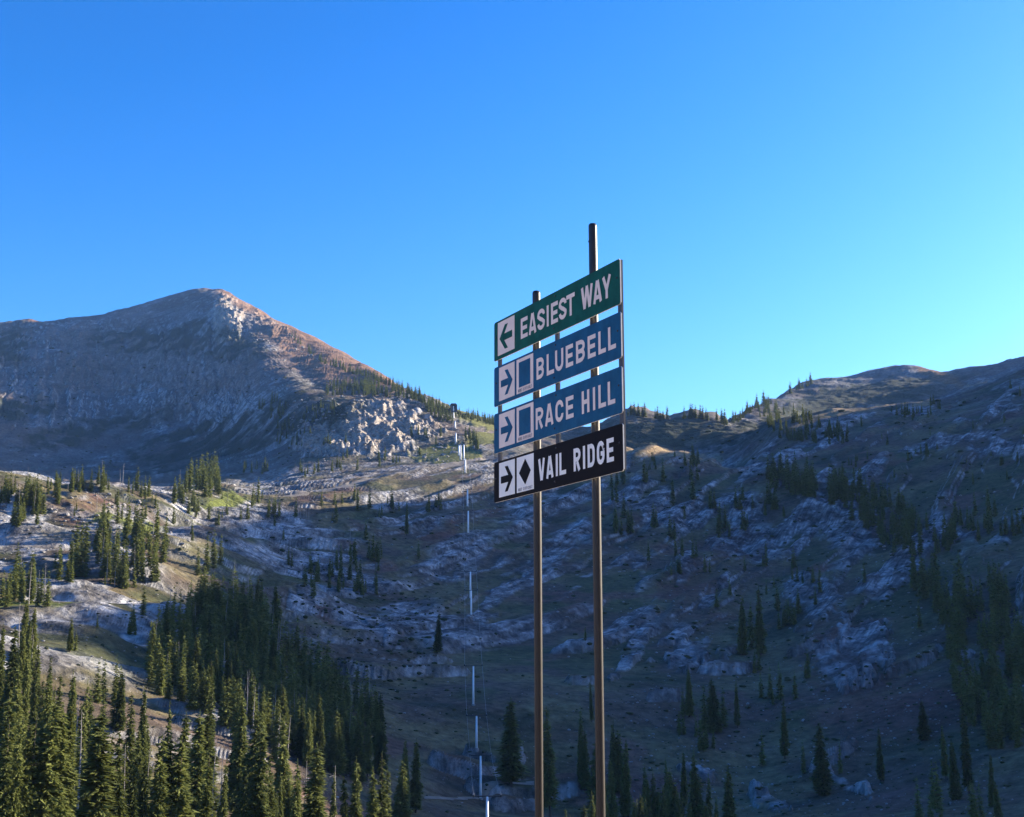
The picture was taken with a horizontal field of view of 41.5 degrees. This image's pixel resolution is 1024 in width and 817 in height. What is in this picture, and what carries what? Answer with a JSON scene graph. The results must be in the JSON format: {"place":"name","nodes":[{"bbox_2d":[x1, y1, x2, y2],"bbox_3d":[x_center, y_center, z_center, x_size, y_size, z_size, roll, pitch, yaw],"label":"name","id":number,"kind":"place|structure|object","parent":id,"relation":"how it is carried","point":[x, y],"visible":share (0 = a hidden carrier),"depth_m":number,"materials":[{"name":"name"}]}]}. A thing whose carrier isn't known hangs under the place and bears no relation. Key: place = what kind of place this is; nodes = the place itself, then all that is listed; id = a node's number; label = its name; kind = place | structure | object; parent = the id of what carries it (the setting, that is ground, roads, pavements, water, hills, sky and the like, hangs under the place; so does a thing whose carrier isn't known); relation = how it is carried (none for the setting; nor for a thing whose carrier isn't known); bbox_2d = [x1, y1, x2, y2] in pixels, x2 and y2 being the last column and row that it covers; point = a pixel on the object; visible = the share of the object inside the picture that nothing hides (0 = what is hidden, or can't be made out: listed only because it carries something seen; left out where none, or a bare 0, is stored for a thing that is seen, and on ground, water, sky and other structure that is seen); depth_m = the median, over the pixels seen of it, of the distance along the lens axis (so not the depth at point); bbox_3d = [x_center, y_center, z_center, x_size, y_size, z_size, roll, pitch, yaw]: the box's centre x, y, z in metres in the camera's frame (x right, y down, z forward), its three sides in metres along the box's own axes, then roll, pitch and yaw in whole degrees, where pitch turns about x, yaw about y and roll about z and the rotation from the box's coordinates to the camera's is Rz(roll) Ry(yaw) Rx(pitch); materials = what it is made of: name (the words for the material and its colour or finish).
{"place":"outdoors","nodes":[
{"label":"outdoors","id":0,"kind":"place"},
{"bbox_2d":[279,455,493,496],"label":"path","id":1,"kind":"structure","parent":0,"point":[362,481],"depth_m":802.87,"materials":[{"name":"grey gravel"}]},
{"bbox_2d":[424,780,533,799],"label":"path","id":2,"kind":"structure","parent":0,"point":[491,785],"depth_m":270.44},
{"bbox_2d":[0,288,1023,816],"bbox_3d":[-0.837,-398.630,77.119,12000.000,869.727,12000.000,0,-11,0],"label":"terrain","id":3,"kind":"structure","parent":0,"point":[210,416],"depth_m":514.36,"materials":[{"name":"grey stone"}]},
{"bbox_2d":[0,624,6,721],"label":"conifer tree","id":4,"kind":"object","parent":3,"relation":"on","point":[2,663],"visible":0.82,"depth_m":201.23,"materials":[{"name":"green plant"}]},
{"bbox_2d":[0,718,14,816],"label":"conifer tree","id":5,"kind":"object","parent":3,"relation":"on","point":[5,786],"visible":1,"depth_m":117.88,"materials":[{"name":"green plant"}]},
{"bbox_2d":[0,692,20,810],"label":"conifer tree","id":6,"kind":"object","parent":3,"relation":"on","point":[8,713],"visible":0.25,"depth_m":128.73,"materials":[{"name":"green plant"}]},
{"bbox_2d":[0,626,22,737],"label":"conifer tree","id":7,"kind":"object","parent":3,"relation":"on","point":[12,662],"visible":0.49,"depth_m":195.04,"materials":[{"name":"green plant"}]},
{"bbox_2d":[7,719,23,816],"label":"conifer tree","id":8,"kind":"object","parent":3,"relation":"on","point":[17,774],"visible":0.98,"depth_m":118.59,"materials":[{"name":"green plant"}]},
{"bbox_2d":[11,665,23,742],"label":"conifer tree","id":9,"kind":"object","parent":3,"relation":"on","point":[18,709],"visible":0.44,"depth_m":179.53,"materials":[{"name":"green plant"}]},
{"bbox_2d":[17,629,26,688],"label":"conifer tree","id":10,"kind":"object","parent":3,"relation":"on","point":[22,654],"visible":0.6,"depth_m":224.79,"materials":[{"name":"green plant"}]},
{"bbox_2d":[16,732,35,816],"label":"conifer tree","id":11,"kind":"object","parent":3,"relation":"on","point":[25,785],"visible":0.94,"depth_m":119.31,"materials":[{"name":"green plant"}]},
{"bbox_2d":[21,636,31,731],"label":"conifer tree","id":12,"kind":"object","parent":3,"relation":"on","point":[25,706],"visible":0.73,"depth_m":195.79,"materials":[{"name":"green plant"}]},
{"bbox_2d":[21,711,41,816],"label":"conifer tree","id":13,"kind":"object","parent":3,"relation":"on","point":[32,768],"visible":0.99,"depth_m":120.05,"materials":[{"name":"green plant"}]},
{"bbox_2d":[26,666,38,765],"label":"conifer tree","id":14,"kind":"object","parent":3,"relation":"on","point":[34,702],"visible":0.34,"depth_m":185.17,"materials":[{"name":"green plant"}]},
{"bbox_2d":[28,641,41,720],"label":"conifer tree","id":15,"kind":"object","parent":3,"relation":"on","point":[37,659],"visible":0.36,"depth_m":203.37,"materials":[{"name":"green plant"}]},
{"bbox_2d":[32,722,48,816],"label":"conifer tree","id":16,"kind":"object","parent":3,"relation":"on","point":[39,790],"visible":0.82,"depth_m":120.76,"materials":[{"name":"green plant"}]},
{"bbox_2d":[35,673,53,764],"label":"conifer tree","id":17,"kind":"object","parent":3,"relation":"on","point":[46,709],"visible":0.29,"depth_m":164.80,"materials":[{"name":"green plant"}]},
{"bbox_2d":[31,700,69,816],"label":"conifer tree","id":18,"kind":"object","parent":3,"relation":"on","point":[48,774],"visible":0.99,"depth_m":120.71,"materials":[{"name":"green plant"}]},
{"bbox_2d":[46,702,77,816],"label":"conifer tree","id":19,"kind":"object","parent":3,"relation":"on","point":[61,803],"visible":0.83,"depth_m":121.89,"materials":[{"name":"green plant"}]},
{"bbox_2d":[62,703,80,816],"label":"conifer tree","id":20,"kind":"object","parent":3,"relation":"on","point":[72,792],"visible":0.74,"depth_m":122.94,"materials":[{"name":"green plant"}]},
{"bbox_2d":[65,669,78,733],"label":"conifer tree","id":21,"kind":"object","parent":3,"relation":"on","point":[73,694],"visible":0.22,"depth_m":186.15,"materials":[{"name":"green plant"}]},
{"bbox_2d":[73,681,89,809],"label":"conifer tree","id":22,"kind":"object","parent":3,"relation":"on","point":[85,706],"visible":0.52,"depth_m":170.94,"materials":[{"name":"green plant"}]},
{"bbox_2d":[77,684,95,806],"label":"conifer tree","id":23,"kind":"object","parent":3,"relation":"on","point":[90,716],"visible":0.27,"depth_m":173.62,"materials":[{"name":"green plant"}]},
{"bbox_2d":[74,706,118,816],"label":"conifer tree","id":24,"kind":"object","parent":3,"relation":"on","point":[96,790],"visible":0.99,"depth_m":125.00,"materials":[{"name":"green plant"}]},
{"bbox_2d":[107,731,129,816],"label":"conifer tree","id":25,"kind":"object","parent":3,"relation":"on","point":[120,810],"visible":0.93,"depth_m":126.64,"materials":[{"name":"green plant"}]},
{"bbox_2d":[110,674,128,731],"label":"conifer tree","id":26,"kind":"object","parent":3,"relation":"on","point":[120,720],"visible":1,"depth_m":212.41,"materials":[{"name":"green plant"}]},
{"bbox_2d":[118,692,138,795],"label":"conifer tree","id":27,"kind":"object","parent":3,"relation":"on","point":[131,737],"visible":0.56,"depth_m":175.18,"materials":[{"name":"green plant"}]},
{"bbox_2d":[127,752,140,816],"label":"conifer tree","id":28,"kind":"object","parent":3,"relation":"on","point":[132,797],"visible":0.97,"depth_m":127.85,"materials":[{"name":"green plant"}]},
{"bbox_2d":[134,729,143,795],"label":"conifer tree","id":29,"kind":"object","parent":3,"relation":"on","point":[140,759],"visible":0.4,"depth_m":180.46,"materials":[{"name":"green plant"}]},
{"bbox_2d":[136,691,150,785],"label":"conifer tree","id":30,"kind":"object","parent":3,"relation":"on","point":[143,723],"visible":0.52,"depth_m":183.13,"materials":[{"name":"green plant"}]},
{"bbox_2d":[137,755,150,816],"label":"conifer tree","id":31,"kind":"object","parent":3,"relation":"on","point":[144,806],"visible":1,"depth_m":128.36,"materials":[{"name":"green plant"}]},
{"bbox_2d":[148,734,174,816],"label":"conifer tree","id":32,"kind":"object","parent":3,"relation":"on","point":[159,798],"visible":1,"depth_m":129.40,"materials":[{"name":"green plant"}]},
{"bbox_2d":[163,735,179,816],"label":"conifer tree","id":33,"kind":"object","parent":3,"relation":"on","point":[169,760],"visible":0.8,"depth_m":130.86,"materials":[{"name":"green plant"}]},
{"bbox_2d":[163,736,200,816],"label":"conifer tree","id":34,"kind":"object","parent":3,"relation":"on","point":[182,797],"visible":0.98,"depth_m":130.86,"materials":[{"name":"green plant"}]},
{"bbox_2d":[176,713,191,768],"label":"conifer tree","id":35,"kind":"object","parent":3,"relation":"on","point":[184,732],"visible":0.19,"depth_m":168.51,"materials":[{"name":"green plant"}]},
{"bbox_2d":[187,635,202,685],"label":"conifer tree","id":36,"kind":"object","parent":3,"relation":"on","point":[195,653],"visible":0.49,"depth_m":263.73,"materials":[{"name":"green plant"}]},
{"bbox_2d":[186,710,209,815],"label":"conifer tree","id":37,"kind":"object","parent":3,"relation":"on","point":[197,755],"visible":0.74,"depth_m":162.98,"materials":[{"name":"green plant"}]},
{"bbox_2d":[193,749,214,816],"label":"conifer tree","id":38,"kind":"object","parent":3,"relation":"on","point":[206,805],"visible":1,"depth_m":133.55,"materials":[{"name":"green plant"}]},
{"bbox_2d":[191,709,221,816],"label":"conifer tree","id":39,"kind":"object","parent":3,"relation":"on","point":[209,742],"visible":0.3,"depth_m":165.97,"materials":[{"name":"green plant"}]},
{"bbox_2d":[216,761,228,816],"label":"conifer tree","id":40,"kind":"object","parent":3,"relation":"on","point":[222,808],"visible":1,"depth_m":134.67,"materials":[{"name":"green plant"}]},
{"bbox_2d":[217,701,244,806],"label":"conifer tree","id":41,"kind":"object","parent":3,"relation":"on","point":[230,767],"visible":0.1,"depth_m":189.42,"materials":[{"name":"green plant"}]},
{"bbox_2d":[226,691,249,816],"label":"conifer tree","id":42,"kind":"object","parent":3,"relation":"on","point":[239,741],"visible":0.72,"depth_m":183.62,"materials":[{"name":"green plant"}]},
{"bbox_2d":[236,762,249,816],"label":"conifer tree","id":43,"kind":"object","parent":3,"relation":"on","point":[243,806],"visible":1,"depth_m":136.00,"materials":[{"name":"green plant"}]},
{"bbox_2d":[228,711,263,816],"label":"conifer tree","id":44,"kind":"object","parent":3,"relation":"on","point":[249,757],"visible":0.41,"depth_m":177.59,"materials":[{"name":"green plant"}]},
{"bbox_2d":[247,724,273,816],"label":"conifer tree","id":45,"kind":"object","parent":3,"relation":"on","point":[258,804],"visible":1,"depth_m":137.23,"materials":[{"name":"green plant"}]},
{"bbox_2d":[265,757,278,815],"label":"conifer tree","id":46,"kind":"object","parent":3,"relation":"on","point":[272,803],"visible":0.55,"depth_m":139.23,"materials":[{"name":"green plant"}]},
{"bbox_2d":[271,697,281,761],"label":"conifer tree","id":47,"kind":"object","parent":3,"relation":"on","point":[276,726],"visible":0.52,"depth_m":229.51,"materials":[{"name":"green plant"}]},
{"bbox_2d":[271,713,295,816],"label":"conifer tree","id":48,"kind":"object","parent":3,"relation":"on","point":[281,765],"visible":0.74,"depth_m":176.59,"materials":[{"name":"green plant"}]},
{"bbox_2d":[277,685,291,746],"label":"conifer tree","id":49,"kind":"object","parent":3,"relation":"on","point":[284,708],"visible":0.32,"depth_m":242.98,"materials":[{"name":"green plant"}]},
{"bbox_2d":[289,758,301,816],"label":"conifer tree","id":50,"kind":"object","parent":3,"relation":"on","point":[296,799],"visible":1,"depth_m":142.66,"materials":[{"name":"green plant"}]},
{"bbox_2d":[293,705,306,757],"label":"conifer tree","id":51,"kind":"object","parent":3,"relation":"on","point":[299,741],"visible":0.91,"depth_m":240.76,"materials":[{"name":"green plant"}]},
{"bbox_2d":[302,708,313,767],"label":"conifer tree","id":52,"kind":"object","parent":3,"relation":"on","point":[306,749],"visible":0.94,"depth_m":234.93,"materials":[{"name":"green plant"}]},
{"bbox_2d":[300,742,327,816],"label":"conifer tree","id":53,"kind":"object","parent":3,"relation":"on","point":[314,805],"visible":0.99,"depth_m":145.13,"materials":[{"name":"green plant"}]},
{"bbox_2d":[313,708,327,766],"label":"conifer tree","id":54,"kind":"object","parent":3,"relation":"on","point":[319,736],"visible":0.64,"depth_m":238.72,"materials":[{"name":"green plant"}]},
{"bbox_2d":[325,711,346,774],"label":"conifer tree","id":55,"kind":"object","parent":3,"relation":"on","point":[339,755],"visible":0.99,"depth_m":241.90,"materials":[{"name":"green plant"}]},
{"bbox_2d":[339,775,350,816],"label":"conifer tree","id":56,"kind":"object","parent":3,"relation":"on","point":[344,807],"visible":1,"depth_m":150.71,"materials":[{"name":"green plant"}]},
{"bbox_2d":[344,721,352,775],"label":"conifer tree","id":57,"kind":"object","parent":3,"relation":"on","point":[349,757],"visible":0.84,"depth_m":245.45,"materials":[{"name":"green plant"}]},
{"bbox_2d":[348,756,363,816],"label":"conifer tree","id":58,"kind":"object","parent":3,"relation":"on","point":[355,809],"visible":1,"depth_m":151.49,"materials":[{"name":"green plant"}]},
{"bbox_2d":[350,718,368,781],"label":"conifer tree","id":59,"kind":"object","parent":3,"relation":"on","point":[359,753],"visible":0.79,"depth_m":246.11,"materials":[{"name":"green plant"}]},
{"bbox_2d":[363,719,373,780],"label":"conifer tree","id":60,"kind":"object","parent":3,"relation":"on","point":[368,751],"visible":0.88,"depth_m":249.84,"materials":[{"name":"green plant"}]},
{"bbox_2d":[364,766,379,816],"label":"conifer tree","id":61,"kind":"object","parent":3,"relation":"on","point":[372,808],"visible":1,"depth_m":153.91,"materials":[{"name":"green plant"}]},
{"bbox_2d":[376,750,388,816],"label":"conifer tree","id":62,"kind":"object","parent":3,"relation":"on","point":[382,796],"visible":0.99,"depth_m":155.19,"materials":[{"name":"green plant"}]},
{"bbox_2d":[375,723,389,772],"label":"conifer tree","id":63,"kind":"object","parent":3,"relation":"on","point":[382,745],"visible":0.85,"depth_m":257.31,"materials":[{"name":"green plant"}]},
{"bbox_2d":[391,760,412,816],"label":"conifer tree","id":64,"kind":"object","parent":3,"relation":"on","point":[401,806],"visible":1,"depth_m":222.27,"materials":[{"name":"green plant"}]},
{"bbox_2d":[410,738,423,812],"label":"conifer tree","id":65,"kind":"object","parent":3,"relation":"on","point":[416,787],"visible":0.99,"depth_m":239.59,"materials":[{"name":"green plant"}]},
{"bbox_2d":[490,697,529,787],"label":"conifer tree","id":66,"kind":"object","parent":3,"relation":"on","point":[509,768],"visible":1,"depth_m":275.37,"materials":[{"name":"green plant"}]},
{"bbox_2d":[0,333,1023,816],"bbox_3d":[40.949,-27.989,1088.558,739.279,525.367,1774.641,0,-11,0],"label":"forest","id":67,"kind":"object","parent":3,"relation":"on","point":[998,727],"visible":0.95,"depth_m":375.07,"materials":[{"name":"green plant"}]},
{"bbox_2d":[0,327,1023,815],"bbox_3d":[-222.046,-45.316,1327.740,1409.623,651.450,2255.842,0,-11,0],"label":"shrubs","id":68,"kind":"object","parent":3,"relation":"on","point":[360,639],"visible":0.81,"depth_m":424.44,"materials":[{"name":"green plant"}]},
{"bbox_2d":[0,312,1023,816],"bbox_3d":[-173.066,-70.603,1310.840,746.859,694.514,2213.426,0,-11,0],"label":"boulders","id":69,"kind":"object","parent":3,"relation":"on","point":[512,586],"visible":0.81,"depth_m":481.20,"materials":[{"name":"stone"}]},
{"bbox_2d":[532,290,542,816],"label":"sign post","id":70,"kind":"object","parent":3,"relation":"on","point":[538,660],"visible":0.82,"depth_m":9.47,"materials":[{"name":"brown metal"}]},
{"bbox_2d":[494,259,621,361],"bbox_3d":[0.284,-0.669,9.594,0.014,0.305,1.876,5,-12,-26],"label":"trail sign","id":71,"kind":"object","parent":70,"relation":"attached to","point":[594,293],"visible":1,"depth_m":9.48,"materials":[{"name":"green metal"}]},
{"bbox_2d":[618,260,626,469],"bbox_3d":[0.707,-0.287,8.695,0.014,1.386,0.048,5,-12,-26],"label":"mounting strap","id":72,"kind":"object","parent":71,"relation":"attached to","point":[622,364],"visible":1,"depth_m":8.68,"materials":[{"name":"metal"}]},
{"bbox_2d":[494,423,624,502],"bbox_3d":[0.287,0.403,9.386,0.014,0.305,1.876,5,-12,-26],"label":"trail sign","id":73,"kind":"object","parent":70,"relation":"attached to","point":[596,454],"visible":1,"depth_m":9.27,"materials":[{"name":"black metal"}]},
{"bbox_2d":[543,708,559,816],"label":"conifer tree","id":74,"kind":"object","parent":3,"relation":"on","point":[550,783],"visible":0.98,"depth_m":254.89,"materials":[{"name":"green plant"}]},
{"bbox_2d":[578,731,590,789],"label":"conifer tree","id":75,"kind":"object","parent":3,"relation":"on","point":[586,775],"visible":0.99,"depth_m":282.18,"materials":[{"name":"green plant"}]},
{"bbox_2d":[583,744,607,814],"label":"conifer tree","id":76,"kind":"object","parent":3,"relation":"on","point":[592,785],"visible":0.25,"depth_m":264.55,"materials":[{"name":"green plant"}]},
{"bbox_2d":[588,223,605,816],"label":"sign post","id":77,"kind":"object","parent":3,"relation":"on","point":[598,648],"visible":0.84,"depth_m":8.77,"materials":[{"name":"brown metal"}]},
{"bbox_2d":[494,312,622,406],"bbox_3d":[0.285,-0.318,9.526,0.014,0.305,1.876,5,-12,-26],"label":"trail sign","id":78,"kind":"object","parent":77,"relation":"attached to","point":[590,347],"visible":1,"depth_m":9.41,"materials":[{"name":"blue metal"}]},
{"bbox_2d":[494,366,623,453],"bbox_3d":[0.286,0.036,9.457,0.014,0.305,1.876,5,-12,-26],"label":"trail sign","id":79,"kind":"object","parent":77,"relation":"attached to","point":[588,401],"visible":1,"depth_m":9.34,"materials":[{"name":"blue metal"}]},
{"bbox_2d":[606,757,618,816],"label":"conifer tree","id":80,"kind":"object","parent":3,"relation":"on","point":[613,807],"visible":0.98,"depth_m":234.59,"materials":[{"name":"green plant"}]},
{"bbox_2d":[607,724,618,792],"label":"conifer tree","id":81,"kind":"object","parent":3,"relation":"on","point":[613,744],"visible":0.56,"depth_m":282.83,"materials":[{"name":"green plant"}]},
{"bbox_2d":[615,731,624,792],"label":"conifer tree","id":82,"kind":"object","parent":3,"relation":"on","point":[619,755],"visible":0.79,"depth_m":283.48,"materials":[{"name":"green plant"}]},
{"bbox_2d":[617,741,632,816],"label":"conifer tree","id":83,"kind":"object","parent":3,"relation":"on","point":[624,802],"visible":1,"depth_m":236.19,"materials":[{"name":"green plant"}]},
{"bbox_2d":[679,753,688,806],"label":"conifer tree","id":84,"kind":"object","parent":3,"relation":"on","point":[684,793],"visible":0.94,"depth_m":242.06,"materials":[{"name":"green plant"}]},
{"bbox_2d":[684,669,695,716],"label":"conifer tree","id":85,"kind":"object","parent":3,"relation":"on","point":[689,705],"visible":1,"depth_m":332.87,"materials":[{"name":"green plant"}]},
{"bbox_2d":[684,758,704,816],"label":"conifer tree","id":86,"kind":"object","parent":3,"relation":"on","point":[695,798],"visible":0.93,"depth_m":221.56,"materials":[{"name":"green plant"}]},
{"bbox_2d":[704,679,726,732],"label":"conifer tree","id":87,"kind":"object","parent":3,"relation":"on","point":[715,721],"visible":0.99,"depth_m":323.99,"materials":[{"name":"green plant"}]},
{"bbox_2d":[720,766,737,816],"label":"conifer tree","id":88,"kind":"object","parent":3,"relation":"on","point":[729,808],"visible":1,"depth_m":244.88,"materials":[{"name":"green plant"}]},
{"bbox_2d":[735,596,749,654],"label":"conifer tree","id":89,"kind":"object","parent":3,"relation":"on","point":[742,638],"visible":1,"depth_m":416.51,"materials":[{"name":"green plant"}]},
{"bbox_2d":[752,585,768,655],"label":"conifer tree","id":90,"kind":"object","parent":3,"relation":"on","point":[760,633],"visible":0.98,"depth_m":412.47,"materials":[{"name":"green plant"}]},
{"bbox_2d":[779,699,790,758],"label":"conifer tree","id":91,"kind":"object","parent":3,"relation":"on","point":[784,744],"visible":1,"depth_m":302.87,"materials":[{"name":"green plant"}]},
{"bbox_2d":[809,723,835,795],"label":"conifer tree","id":92,"kind":"object","parent":3,"relation":"on","point":[820,777],"visible":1,"depth_m":272.68,"materials":[{"name":"green plant"}]},
{"bbox_2d":[875,729,885,780],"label":"conifer tree","id":93,"kind":"object","parent":3,"relation":"on","point":[880,770],"visible":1,"depth_m":271.84,"materials":[{"name":"green plant"}]},
{"bbox_2d":[915,701,933,740],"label":"conifer tree","id":94,"kind":"object","parent":3,"relation":"on","point":[923,729],"visible":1,"depth_m":291.13,"materials":[{"name":"green plant"}]},
{"bbox_2d":[937,726,948,781],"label":"conifer tree","id":95,"kind":"object","parent":3,"relation":"on","point":[944,765],"visible":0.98,"depth_m":258.48,"materials":[{"name":"green plant"}]},
{"bbox_2d":[947,740,963,799],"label":"conifer tree","id":96,"kind":"object","parent":3,"relation":"on","point":[955,787],"visible":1,"depth_m":243.40,"materials":[{"name":"green plant"}]},
{"bbox_2d":[958,690,974,793],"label":"conifer tree","id":97,"kind":"object","parent":3,"relation":"on","point":[966,759],"visible":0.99,"depth_m":245.30,"materials":[{"name":"green plant"}]},
{"bbox_2d":[987,753,994,807],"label":"conifer tree","id":98,"kind":"object","parent":3,"relation":"on","point":[991,786],"visible":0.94,"depth_m":227.45,"materials":[{"name":"green plant"}]},
{"bbox_2d":[0,0,1023,426],"label":"sky","id":99,"kind":"structure","parent":0,"point":[785,191],"materials":[{"name":"blue"}]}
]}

